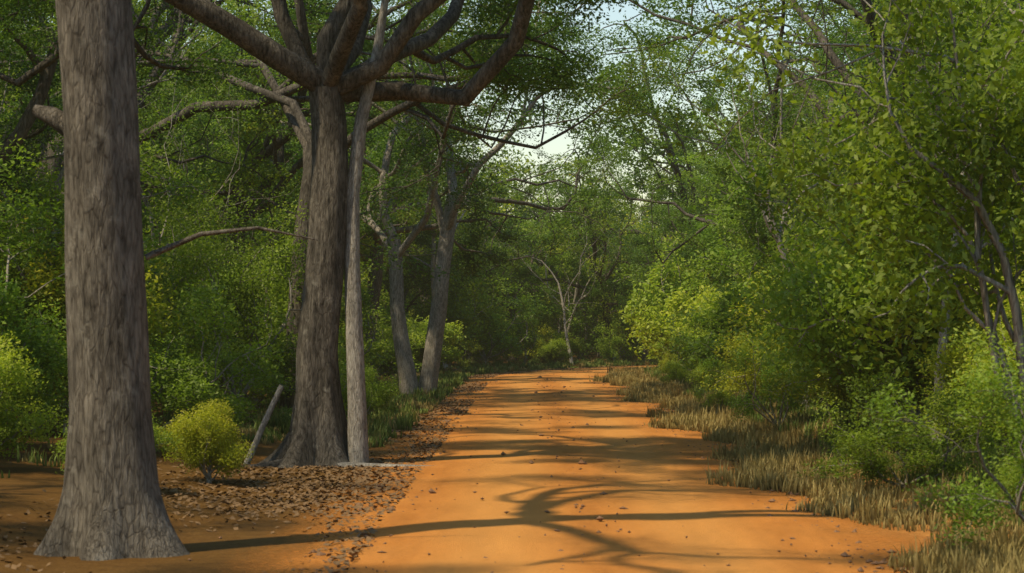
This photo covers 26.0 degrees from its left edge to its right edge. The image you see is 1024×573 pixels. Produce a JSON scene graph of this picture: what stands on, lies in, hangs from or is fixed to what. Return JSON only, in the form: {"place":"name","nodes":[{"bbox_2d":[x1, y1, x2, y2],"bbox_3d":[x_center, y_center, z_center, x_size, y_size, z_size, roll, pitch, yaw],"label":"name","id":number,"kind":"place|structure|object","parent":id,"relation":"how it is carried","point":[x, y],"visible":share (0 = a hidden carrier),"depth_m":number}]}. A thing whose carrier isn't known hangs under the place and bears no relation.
{"place":"outdoors","nodes":[
{"label":"outdoors","id":0,"kind":"place"},
{"bbox_2d":[12,0,862,226],"label":"sky","id":1,"kind":"structure","parent":0,"point":[558,145]},
{"bbox_2d":[0,352,1023,572],"bbox_3d":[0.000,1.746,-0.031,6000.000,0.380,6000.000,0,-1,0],"label":"ground","id":2,"kind":"structure","parent":0,"point":[243,547],"depth_m":21.32},
{"bbox_2d":[0,0,58,161],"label":"forest tree","id":3,"kind":"object","parent":2,"relation":"on","point":[25,123],"visible":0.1,"depth_m":35.03},
{"bbox_2d":[0,33,63,233],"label":"forest tree","id":4,"kind":"object","parent":2,"relation":"on","point":[40,128],"visible":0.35,"depth_m":39.30},
{"bbox_2d":[0,272,67,419],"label":"shrub","id":5,"kind":"object","parent":2,"relation":"on","point":[34,345],"visible":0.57,"depth_m":29.75},
{"bbox_2d":[0,330,68,460],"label":"shrub","id":6,"kind":"object","parent":2,"relation":"on","point":[6,363],"visible":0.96,"depth_m":26.50},
{"bbox_2d":[0,155,161,399],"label":"shrub","id":7,"kind":"object","parent":2,"relation":"on","point":[44,196],"visible":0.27,"depth_m":36.62},
{"bbox_2d":[0,135,176,425],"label":"shrub","id":8,"kind":"object","parent":2,"relation":"on","point":[11,211],"visible":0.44,"depth_m":32.27},
{"bbox_2d":[0,11,180,246],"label":"forest tree","id":9,"kind":"object","parent":2,"relation":"on","point":[44,146],"visible":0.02,"depth_m":58.56},
{"bbox_2d":[0,210,221,434],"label":"shrub","id":10,"kind":"object","parent":2,"relation":"on","point":[158,320],"visible":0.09,"depth_m":36.57},
{"bbox_2d":[49,410,186,478],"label":"shrub","id":11,"kind":"object","parent":2,"relation":"on","point":[161,440],"visible":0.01,"depth_m":23.86},
{"bbox_2d":[0,0,241,228],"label":"tree","id":12,"kind":"object","parent":2,"relation":"on","point":[144,160],"visible":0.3,"depth_m":40.30},
{"bbox_2d":[0,0,292,259],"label":"forest tree","id":13,"kind":"object","parent":2,"relation":"on","point":[257,148],"visible":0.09,"depth_m":59.78},
{"bbox_2d":[0,4,292,259],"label":"forest tree","id":14,"kind":"object","parent":2,"relation":"on","point":[236,149],"visible":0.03,"depth_m":66.47},
{"bbox_2d":[0,0,302,280],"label":"forest tree","id":15,"kind":"object","parent":2,"relation":"on","point":[243,175],"visible":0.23,"depth_m":50.93},
{"bbox_2d":[3,6,300,389],"bbox_3d":[-7.295,-1.567,44.757,6.484,8.293,7.294,0,-1,0],"label":"thin tree","id":16,"kind":"object","parent":2,"relation":"on","point":[181,143],"visible":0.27,"depth_m":44.05},
{"bbox_2d":[0,0,304,433],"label":"tree","id":17,"kind":"object","parent":2,"relation":"on","point":[171,189],"visible":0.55,"depth_m":37.18},
{"bbox_2d":[22,14,284,270],"bbox_3d":[-9.501,-2.225,55.935,8.320,9.942,5.757,0,-1,0],"label":"thin tree","id":18,"kind":"object","parent":2,"relation":"on","point":[184,166],"visible":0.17,"depth_m":56.51},
{"bbox_2d":[17,277,295,450],"bbox_3d":[-5.188,0.835,31.772,4.156,3.152,3.411,0,-1,2],"label":"shrub","id":19,"kind":"object","parent":2,"relation":"on","point":[197,394],"visible":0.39,"depth_m":31.82},
{"bbox_2d":[32,0,317,560],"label":"tree","id":20,"kind":"object","parent":2,"relation":"on","point":[111,505],"visible":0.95,"depth_m":18.42},
{"bbox_2d":[142,189,243,413],"bbox_3d":[-5.975,0.343,39.330,2.496,4.254,4.682,0,-1,0],"label":"shrub","id":21,"kind":"object","parent":2,"relation":"on","point":[195,263],"visible":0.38,"depth_m":39.16},
{"bbox_2d":[154,397,254,482],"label":"shrub","id":22,"kind":"object","parent":2,"relation":"on","point":[207,442],"visible":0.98,"depth_m":25.95},
{"bbox_2d":[149,333,285,426],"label":"shrub","id":23,"kind":"object","parent":2,"relation":"on","point":[221,362],"visible":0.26,"depth_m":36.32},
{"bbox_2d":[2,0,466,281],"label":"forest tree","id":24,"kind":"object","parent":2,"relation":"on","point":[278,143],"visible":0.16,"depth_m":57.18},
{"bbox_2d":[207,246,302,410],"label":"shrub","id":25,"kind":"object","parent":2,"relation":"on","point":[253,395],"visible":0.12,"depth_m":45.22},
{"bbox_2d":[149,186,380,404],"bbox_3d":[-5.087,0.297,43.360,5.128,4.570,2.734,1,-1,-33],"label":"shrub","id":26,"kind":"object","parent":2,"relation":"on","point":[252,278],"visible":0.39,"depth_m":43.20},
{"bbox_2d":[139,70,399,265],"bbox_3d":[-7.731,-1.455,66.622,8.242,9.109,8.335,-2,-4,-16],"label":"forest tree","id":27,"kind":"object","parent":2,"relation":"on","point":[366,226],"visible":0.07,"depth_m":64.46},
{"bbox_2d":[210,232,372,406],"bbox_3d":[-4.977,0.767,48.174,4.970,3.901,4.424,-1,-1,32],"label":"shrub","id":28,"kind":"object","parent":2,"relation":"on","point":[277,301],"visible":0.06,"depth_m":47.20},
{"bbox_2d":[139,9,444,272],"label":"forest tree","id":29,"kind":"object","parent":2,"relation":"on","point":[366,239],"visible":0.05,"depth_m":73.86},
{"bbox_2d":[256,344,376,424],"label":"shrub","id":30,"kind":"object","parent":2,"relation":"on","point":[343,372],"visible":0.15,"depth_m":37.37},
{"bbox_2d":[153,32,498,297],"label":"forest tree","id":31,"kind":"object","parent":2,"relation":"on","point":[412,212],"visible":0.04,"depth_m":80.63},
{"bbox_2d":[1,355,660,477],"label":"green grass","id":32,"kind":"structure","parent":2,"relation":"on","point":[378,427],"depth_m":48.07},
{"bbox_2d":[0,0,672,467],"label":"tree","id":33,"kind":"object","parent":2,"relation":"on","point":[324,432],"visible":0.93,"depth_m":30.43},
{"bbox_2d":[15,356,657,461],"bbox_3d":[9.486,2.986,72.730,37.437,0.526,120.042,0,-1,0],"label":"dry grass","id":34,"kind":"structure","parent":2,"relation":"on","point":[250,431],"depth_m":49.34},
{"bbox_2d":[287,245,392,366],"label":"shrub","id":35,"kind":"object","parent":2,"relation":"on","point":[380,350],"visible":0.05,"depth_m":65.08},
{"bbox_2d":[0,0,685,244],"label":"forest tree","id":36,"kind":"object","parent":2,"relation":"on","point":[280,89],"visible":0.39,"depth_m":47.47},
{"bbox_2d":[0,0,690,412],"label":"tree","id":37,"kind":"object","parent":2,"relation":"on","point":[296,118],"visible":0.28,"depth_m":44.92},
{"bbox_2d":[188,36,524,372],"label":"tree","id":38,"kind":"object","parent":2,"relation":"on","point":[472,260],"visible":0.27,"depth_m":75.32},
{"bbox_2d":[339,275,377,354],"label":"shrub","id":39,"kind":"object","parent":2,"relation":"on","point":[365,298],"visible":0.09,"depth_m":61.33},
{"bbox_2d":[340,360,403,417],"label":"shrub","id":40,"kind":"object","parent":2,"relation":"on","point":[381,394],"visible":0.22,"depth_m":42.40},
{"bbox_2d":[220,0,539,393],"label":"tree","id":41,"kind":"object","parent":2,"relation":"on","point":[379,164],"visible":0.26,"depth_m":59.85},
{"bbox_2d":[164,23,614,242],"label":"forest tree","id":42,"kind":"object","parent":2,"relation":"on","point":[540,181],"visible":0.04,"depth_m":120.77},
{"bbox_2d":[363,302,421,378],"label":"shrub","id":43,"kind":"object","parent":2,"relation":"on","point":[385,368],"visible":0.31,"depth_m":70.96},
{"bbox_2d":[182,0,640,286],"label":"forest tree","id":44,"kind":"object","parent":2,"relation":"on","point":[590,194],"visible":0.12,"depth_m":86.75},
{"bbox_2d":[360,183,463,313],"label":"forest tree","id":45,"kind":"object","parent":2,"relation":"on","point":[406,290],"visible":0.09,"depth_m":97.48},
{"bbox_2d":[380,315,466,371],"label":"shrub","id":46,"kind":"object","parent":2,"relation":"on","point":[418,353],"visible":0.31,"depth_m":85.28},
{"bbox_2d":[364,175,532,311],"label":"forest tree","id":47,"kind":"object","parent":2,"relation":"on","point":[421,243],"visible":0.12,"depth_m":93.59},
{"bbox_2d":[361,29,541,368],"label":"tree","id":48,"kind":"object","parent":2,"relation":"on","point":[433,262],"visible":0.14,"depth_m":90.76},
{"bbox_2d":[409,240,504,365],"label":"shrub","id":49,"kind":"object","parent":2,"relation":"on","point":[466,318],"visible":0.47,"depth_m":94.83},
{"bbox_2d":[224,0,690,391],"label":"tree","id":50,"kind":"object","parent":2,"relation":"on","point":[430,368],"visible":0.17,"depth_m":59.85},
{"bbox_2d":[440,331,482,371],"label":"shrub","id":51,"kind":"object","parent":2,"relation":"on","point":[461,360],"visible":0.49,"depth_m":87.13},
{"bbox_2d":[406,261,517,362],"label":"shrub","id":52,"kind":"object","parent":2,"relation":"on","point":[485,343],"visible":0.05,"depth_m":99.47},
{"bbox_2d":[368,191,578,363],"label":"forest tree","id":53,"kind":"object","parent":2,"relation":"on","point":[505,270],"visible":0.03,"depth_m":102.99},
{"bbox_2d":[404,133,545,362],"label":"forest tree","id":54,"kind":"object","parent":2,"relation":"on","point":[530,189],"visible":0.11,"depth_m":105.68},
{"bbox_2d":[414,273,557,363],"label":"shrub","id":55,"kind":"object","parent":2,"relation":"on","point":[510,340],"visible":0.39,"depth_m":97.28},
{"bbox_2d":[0,365,1022,572],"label":"leaf litter","id":56,"kind":"object","parent":2,"relation":"on","point":[365,471],"visible":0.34,"depth_m":25.64},
{"bbox_2d":[457,188,579,360],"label":"forest tree","id":57,"kind":"object","parent":2,"relation":"on","point":[525,272],"visible":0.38,"depth_m":107.76},
{"bbox_2d":[504,301,541,363],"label":"shrub","id":58,"kind":"object","parent":2,"relation":"on","point":[530,344],"visible":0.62,"depth_m":99.43},
{"bbox_2d":[480,208,565,318],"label":"forest tree","id":59,"kind":"object","parent":2,"relation":"on","point":[542,271],"visible":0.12,"depth_m":114.74},
{"bbox_2d":[453,152,595,327],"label":"forest tree","id":60,"kind":"object","parent":2,"relation":"on","point":[538,218],"visible":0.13,"depth_m":116.44},
{"bbox_2d":[533,337,574,362],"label":"shrub","id":61,"kind":"object","parent":2,"relation":"on","point":[551,350],"visible":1,"depth_m":102.38},
{"bbox_2d":[473,169,635,364],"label":"tree","id":62,"kind":"object","parent":2,"relation":"on","point":[564,303],"visible":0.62,"depth_m":104.20},
{"bbox_2d":[538,329,588,360],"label":"shrub","id":63,"kind":"object","parent":2,"relation":"on","point":[574,345],"visible":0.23,"depth_m":108.64},
{"bbox_2d":[461,134,669,358],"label":"forest tree","id":64,"kind":"object","parent":2,"relation":"on","point":[595,249],"visible":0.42,"depth_m":107.16},
{"bbox_2d":[488,157,671,359],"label":"tree","id":65,"kind":"object","parent":2,"relation":"on","point":[579,275],"visible":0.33,"depth_m":109.02},
{"bbox_2d":[539,200,632,358],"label":"forest tree","id":66,"kind":"object","parent":2,"relation":"on","point":[577,308],"visible":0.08,"depth_m":120.11},
{"bbox_2d":[552,218,647,319],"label":"forest tree","id":67,"kind":"object","parent":2,"relation":"on","point":[591,253],"visible":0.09,"depth_m":113.89},
{"bbox_2d":[566,275,642,357],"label":"shrub","id":68,"kind":"object","parent":2,"relation":"on","point":[591,348],"visible":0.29,"depth_m":110.51},
{"bbox_2d":[592,310,634,360],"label":"shrub","id":69,"kind":"object","parent":2,"relation":"on","point":[606,344],"visible":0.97,"depth_m":107.17},
{"bbox_2d":[554,200,688,361],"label":"forest tree","id":70,"kind":"object","parent":2,"relation":"on","point":[593,293],"visible":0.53,"depth_m":108.30},
{"bbox_2d":[468,0,802,290],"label":"forest tree","id":71,"kind":"object","parent":2,"relation":"on","point":[634,143],"visible":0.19,"depth_m":116.80},
{"bbox_2d":[564,141,751,357],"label":"forest tree","id":72,"kind":"object","parent":2,"relation":"on","point":[667,195],"visible":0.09,"depth_m":118.03},
{"bbox_2d":[605,106,735,224],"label":"forest tree","id":73,"kind":"object","parent":2,"relation":"on","point":[697,167],"visible":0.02,"depth_m":151.21},
{"bbox_2d":[618,257,724,364],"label":"shrub","id":74,"kind":"object","parent":2,"relation":"on","point":[638,301],"visible":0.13,"depth_m":83.30},
{"bbox_2d":[657,360,688,383],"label":"shrub","id":75,"kind":"object","parent":2,"relation":"on","point":[676,371],"visible":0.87,"depth_m":67.10},
{"bbox_2d":[625,283,728,367],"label":"shrub","id":76,"kind":"object","parent":2,"relation":"on","point":[655,332],"visible":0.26,"depth_m":72.87},
{"bbox_2d":[612,226,760,319],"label":"shrub","id":77,"kind":"object","parent":2,"relation":"on","point":[673,288],"visible":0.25,"depth_m":83.53},
{"bbox_2d":[615,62,759,220],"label":"forest tree","id":78,"kind":"object","parent":2,"relation":"on","point":[669,172],"visible":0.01,"depth_m":161.21},
{"bbox_2d":[660,282,750,375],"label":"shrub","id":79,"kind":"object","parent":2,"relation":"on","point":[677,339],"visible":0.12,"depth_m":63.08},
{"bbox_2d":[684,356,732,390],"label":"shrub","id":80,"kind":"object","parent":2,"relation":"on","point":[697,376],"visible":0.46,"depth_m":59.05},
{"bbox_2d":[660,110,763,284],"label":"forest tree","id":81,"kind":"object","parent":2,"relation":"on","point":[729,253],"visible":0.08,"depth_m":86.01},
{"bbox_2d":[691,368,738,412],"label":"shrub","id":82,"kind":"object","parent":2,"relation":"on","point":[709,399],"visible":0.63,"depth_m":47.67},
{"bbox_2d":[656,189,791,289],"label":"forest tree","id":83,"kind":"object","parent":2,"relation":"on","point":[686,251],"visible":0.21,"depth_m":85.25},
{"bbox_2d":[670,279,794,372],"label":"shrub","id":84,"kind":"object","parent":2,"relation":"on","point":[721,322],"visible":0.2,"depth_m":59.67},
{"bbox_2d":[442,0,1023,405],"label":"tree row","id":85,"kind":"object","parent":2,"relation":"on","point":[834,59],"visible":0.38,"depth_m":47.86},
{"bbox_2d":[557,2,910,283],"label":"forest tree","id":86,"kind":"object","parent":2,"relation":"on","point":[690,216],"visible":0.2,"depth_m":75.98},
{"bbox_2d":[699,87,771,153],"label":"forest tree","id":87,"kind":"object","parent":2,"relation":"on","point":[711,105],"visible":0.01,"depth_m":92.35},
{"bbox_2d":[688,195,806,335],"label":"shrub","id":88,"kind":"object","parent":2,"relation":"on","point":[729,264],"visible":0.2,"depth_m":68.20},
{"bbox_2d":[651,7,847,282],"bbox_3d":[6.212,-2.138,54.959,5.984,9.751,6.230,0,-1,0],"label":"thin tree","id":89,"kind":"object","parent":2,"relation":"on","point":[778,213],"visible":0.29,"depth_m":55.48},
{"bbox_2d":[643,10,869,259],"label":"forest tree","id":90,"kind":"object","parent":2,"relation":"on","point":[736,32],"visible":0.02,"depth_m":101.80},
{"bbox_2d":[675,59,847,209],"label":"forest tree","id":91,"kind":"object","parent":2,"relation":"on","point":[708,81],"visible":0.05,"depth_m":76.83},
{"bbox_2d":[695,327,829,426],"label":"shrub","id":92,"kind":"object","parent":2,"relation":"on","point":[745,410],"visible":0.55,"depth_m":38.29},
{"bbox_2d":[699,266,847,408],"bbox_3d":[5.608,0.908,42.821,3.569,3.240,4.349,0,-1,-18],"label":"shrub","id":93,"kind":"object","parent":2,"relation":"on","point":[751,352],"visible":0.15,"depth_m":43.14},
{"bbox_2d":[620,0,948,408],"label":"thin tree","id":94,"kind":"object","parent":2,"relation":"on","point":[808,99],"visible":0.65,"depth_m":43.60},
{"bbox_2d":[574,0,1023,225],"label":"tree","id":95,"kind":"object","parent":2,"relation":"on","point":[757,104],"visible":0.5,"depth_m":30.80},
{"bbox_2d":[589,364,1023,572],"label":"dry grass","id":96,"kind":"structure","parent":2,"relation":"on","point":[771,461],"depth_m":25.65},
{"bbox_2d":[598,0,1020,226],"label":"tree row","id":97,"kind":"object","parent":2,"relation":"on","point":[778,78],"visible":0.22,"depth_m":57.91},
{"bbox_2d":[758,161,865,368],"bbox_3d":[7.488,-0.199,47.989,4.952,5.479,6.033,-1,-1,44],"label":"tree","id":98,"kind":"object","parent":2,"relation":"on","point":[823,194],"depth_m":47.64},
{"bbox_2d":[703,97,923,270],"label":"forest tree","id":99,"kind":"object","parent":2,"relation":"on","point":[718,164],"visible":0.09,"depth_m":70.67},
{"bbox_2d":[643,365,1023,537],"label":"green grass","id":100,"kind":"structure","parent":2,"relation":"on","point":[812,419],"depth_m":32.19},
{"bbox_2d":[753,106,923,319],"bbox_3d":[8.521,-0.827,52.813,7.685,6.991,4.098,1,-1,-40],"label":"tree","id":101,"kind":"object","parent":2,"relation":"on","point":[798,252],"visible":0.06,"depth_m":51.56},
{"bbox_2d":[688,0,1006,222],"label":"tree","id":102,"kind":"object","parent":2,"relation":"on","point":[729,187],"visible":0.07,"depth_m":62.40},
{"bbox_2d":[683,0,1023,432],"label":"small tree","id":103,"kind":"object","parent":2,"relation":"on","point":[978,194],"visible":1,"depth_m":23.03},
{"bbox_2d":[760,224,947,425],"bbox_3d":[5.671,0.487,33.509,3.297,3.625,4.017,0,-1,-24],"label":"shrub","id":104,"kind":"object","parent":2,"relation":"on","point":[841,394],"visible":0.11,"depth_m":33.60},
{"bbox_2d":[707,0,1006,235],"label":"forest tree","id":105,"kind":"object","parent":2,"relation":"on","point":[837,72],"visible":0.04,"depth_m":70.76},
{"bbox_2d":[772,157,953,416],"bbox_3d":[6.304,0.048,35.411,4.816,4.487,5.867,0,-1,15],"label":"shrub","id":106,"kind":"object","parent":2,"relation":"on","point":[811,236],"depth_m":36.58},
{"bbox_2d":[705,0,1023,439],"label":"thin tree","id":107,"kind":"object","parent":2,"relation":"on","point":[825,29],"visible":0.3,"depth_m":31.27},
{"bbox_2d":[717,35,1023,399],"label":"tree","id":108,"kind":"object","parent":2,"relation":"on","point":[757,197],"visible":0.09,"depth_m":36.85},
{"bbox_2d":[725,158,1023,436],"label":"shrub","id":109,"kind":"object","parent":2,"relation":"on","point":[829,292],"visible":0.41,"depth_m":30.94},
{"bbox_2d":[767,0,989,218],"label":"forest tree","id":110,"kind":"object","parent":2,"relation":"on","point":[806,139],"visible":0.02,"depth_m":68.72},
{"bbox_2d":[797,361,1006,491],"bbox_3d":[4.336,1.574,24.573,2.361,1.529,1.938,-1,-1,44],"label":"shrub","id":111,"kind":"object","parent":2,"relation":"on","point":[875,462],"visible":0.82,"depth_m":24.44},
{"bbox_2d":[799,0,1022,187],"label":"forest tree","id":112,"kind":"object","parent":2,"relation":"on","point":[838,80],"visible":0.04,"depth_m":48.36},
{"bbox_2d":[799,0,1023,220],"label":"forest tree","id":113,"kind":"object","parent":2,"relation":"on","point":[878,62],"visible":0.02,"depth_m":61.89},
{"bbox_2d":[824,0,1023,452],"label":"thin tree","id":114,"kind":"object","parent":2,"relation":"on","point":[946,339],"visible":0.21,"depth_m":29.31},
{"bbox_2d":[827,170,1023,387],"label":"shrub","id":115,"kind":"object","parent":2,"relation":"on","point":[1017,287],"visible":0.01,"depth_m":30.71},
{"bbox_2d":[838,322,1023,552],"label":"shrub","id":116,"kind":"object","parent":2,"relation":"on","point":[1018,423],"visible":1,"depth_m":17.13},
{"bbox_2d":[900,259,1023,449],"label":"shrub","id":117,"kind":"object","parent":2,"relation":"on","point":[1005,339],"visible":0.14,"depth_m":26.24},
{"bbox_2d":[904,328,1022,449],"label":"shrub","id":118,"kind":"object","parent":2,"relation":"on","point":[941,381],"visible":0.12,"depth_m":28.36},
{"bbox_2d":[913,246,1023,436],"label":"shrub","id":119,"kind":"object","parent":2,"relation":"on","point":[945,358],"visible":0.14,"depth_m":28.70},
{"bbox_2d":[986,458,1023,505],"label":"shrub","id":120,"kind":"object","parent":2,"relation":"on","point":[1010,479],"visible":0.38,"depth_m":20.66},
{"bbox_2d":[224,365,929,572],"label":"dirt road","id":121,"kind":"structure","parent":0,"point":[736,529],"depth_m":22.82},
{"bbox_2d":[188,366,907,572],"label":"road pebbles","id":122,"kind":"object","parent":121,"relation":"on","point":[600,518],"visible":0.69,"depth_m":22.80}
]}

